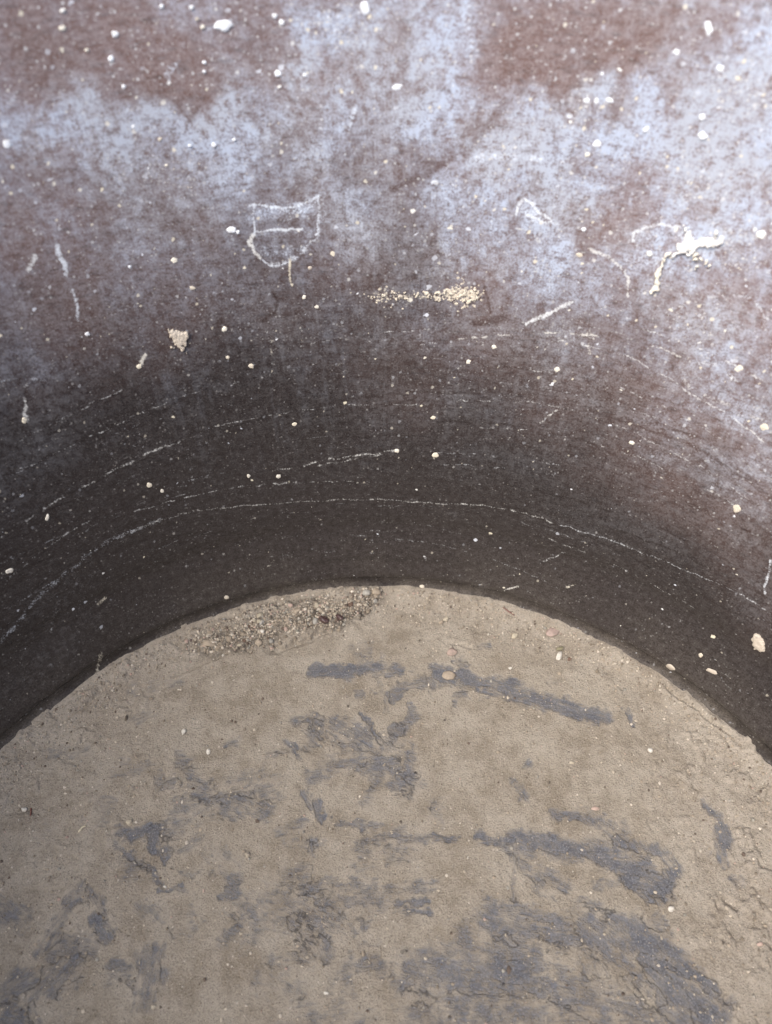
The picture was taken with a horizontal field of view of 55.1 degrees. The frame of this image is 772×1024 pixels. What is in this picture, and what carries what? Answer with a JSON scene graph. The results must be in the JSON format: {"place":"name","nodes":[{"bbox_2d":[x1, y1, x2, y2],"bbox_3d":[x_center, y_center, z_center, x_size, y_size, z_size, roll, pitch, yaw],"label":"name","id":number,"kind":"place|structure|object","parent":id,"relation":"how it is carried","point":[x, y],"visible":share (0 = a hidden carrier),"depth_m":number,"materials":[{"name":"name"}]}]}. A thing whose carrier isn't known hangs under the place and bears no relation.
{"place":"outdoors","nodes":[
{"label":"outdoors","id":0,"kind":"place"},
{"bbox_2d":[0,0,771,765],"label":"tub","id":1,"kind":"object","parent":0,"point":[458,296],"visible":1,"depth_m":0.27,"materials":[{"name":"brown paint"}]},
{"bbox_2d":[0,585,771,1023],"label":"dirt","id":2,"kind":"structure","parent":0,"point":[614,961],"depth_m":0.30,"materials":[{"name":"beige soil"}]},
{"bbox_2d":[126,819,132,825],"bbox_3d":[-0.105,0.127,0.303,0.003,0.002,0.002,0,52,0],"label":"pebble","id":3,"kind":"object","parent":2,"relation":"on","point":[129,822],"visible":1,"depth_m":0.30,"materials":[{"name":"beige stone"}]},
{"bbox_2d":[202,640,214,646],"bbox_3d":[-0.084,0.062,0.351,0.006,0.002,0.004,0,52,0],"label":"pebble","id":4,"kind":"object","parent":2,"relation":"on","point":[207,643],"visible":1,"depth_m":0.35,"materials":[{"name":"beige stone"}]},
{"bbox_2d":[318,615,328,623],"bbox_3d":[-0.030,0.052,0.359,0.005,0.003,0.005,0,52,0],"label":"pebble","id":5,"kind":"object","parent":2,"relation":"on","point":[323,619],"visible":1,"depth_m":0.36,"materials":[{"name":"stone"}]},
{"bbox_2d":[335,614,343,619],"bbox_3d":[-0.023,0.051,0.360,0.004,0.002,0.004,0,52,0],"label":"crumb","id":6,"kind":"object","parent":2,"relation":"on","point":[339,617],"visible":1,"depth_m":0.36,"materials":[{"name":"stone"}]},
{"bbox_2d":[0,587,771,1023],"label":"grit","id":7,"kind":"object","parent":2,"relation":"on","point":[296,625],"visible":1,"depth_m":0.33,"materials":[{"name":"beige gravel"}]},
{"bbox_2d":[255,640,261,644],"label":"pebble","id":8,"kind":"object","parent":7,"relation":"on","point":[258,642],"visible":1,"depth_m":0.35,"materials":[{"name":"beige stone"}]},
{"bbox_2d":[293,608,300,613],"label":"pebble","id":9,"kind":"object","parent":7,"relation":"on","point":[296,610],"visible":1,"depth_m":0.36,"materials":[{"name":"beige stone"}]},
{"bbox_2d":[362,589,370,595],"bbox_3d":[-0.010,0.040,0.366,0.004,0.002,0.003,0,52,0],"label":"pebble","id":10,"kind":"object","parent":7,"relation":"on","point":[366,592],"visible":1,"depth_m":0.36,"materials":[{"name":"grey stone"}]},
{"bbox_2d":[372,588,380,594],"bbox_3d":[-0.005,0.040,0.367,0.005,0.003,0.003,0,52,0],"label":"pebble","id":11,"kind":"object","parent":7,"relation":"on","point":[376,591],"visible":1,"depth_m":0.37,"materials":[{"name":"beige stone"}]},
{"bbox_2d":[442,671,455,679],"bbox_3d":[0.029,0.076,0.344,0.007,0.002,0.004,0,52,0],"label":"pebble","id":12,"kind":"object","parent":2,"relation":"on","point":[448,675],"visible":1,"depth_m":0.34,"materials":[{"name":"beige stone"}]},
{"bbox_2d":[447,647,457,655],"bbox_3d":[0.031,0.066,0.351,0.005,0.002,0.004,0,52,0],"label":"pebble","id":13,"kind":"object","parent":2,"relation":"on","point":[452,651],"visible":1,"depth_m":0.35,"materials":[{"name":"pink stone"}]},
{"bbox_2d":[546,627,558,636],"bbox_3d":[0.080,0.058,0.356,0.007,0.002,0.005,0,52,0],"label":"stone","id":14,"kind":"object","parent":2,"relation":"on","point":[551,632],"visible":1,"depth_m":0.35,"materials":[{"name":"pink stone"}]},
{"bbox_2d":[556,651,561,659],"bbox_3d":[0.082,0.068,0.350,0.004,0.002,0.005,0,52,0],"label":"crumb","id":15,"kind":"object","parent":2,"relation":"on","point":[559,656],"visible":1,"depth_m":0.35,"materials":[{"name":"white stone"}]},
{"bbox_2d":[668,906,673,911],"bbox_3d":[0.109,0.152,0.284,0.002,0.002,0.002,0,52,0],"label":"chip","id":16,"kind":"object","parent":2,"relation":"on","point":[670,908],"visible":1,"depth_m":0.28,"materials":[{"name":"white stone"}]}
]}

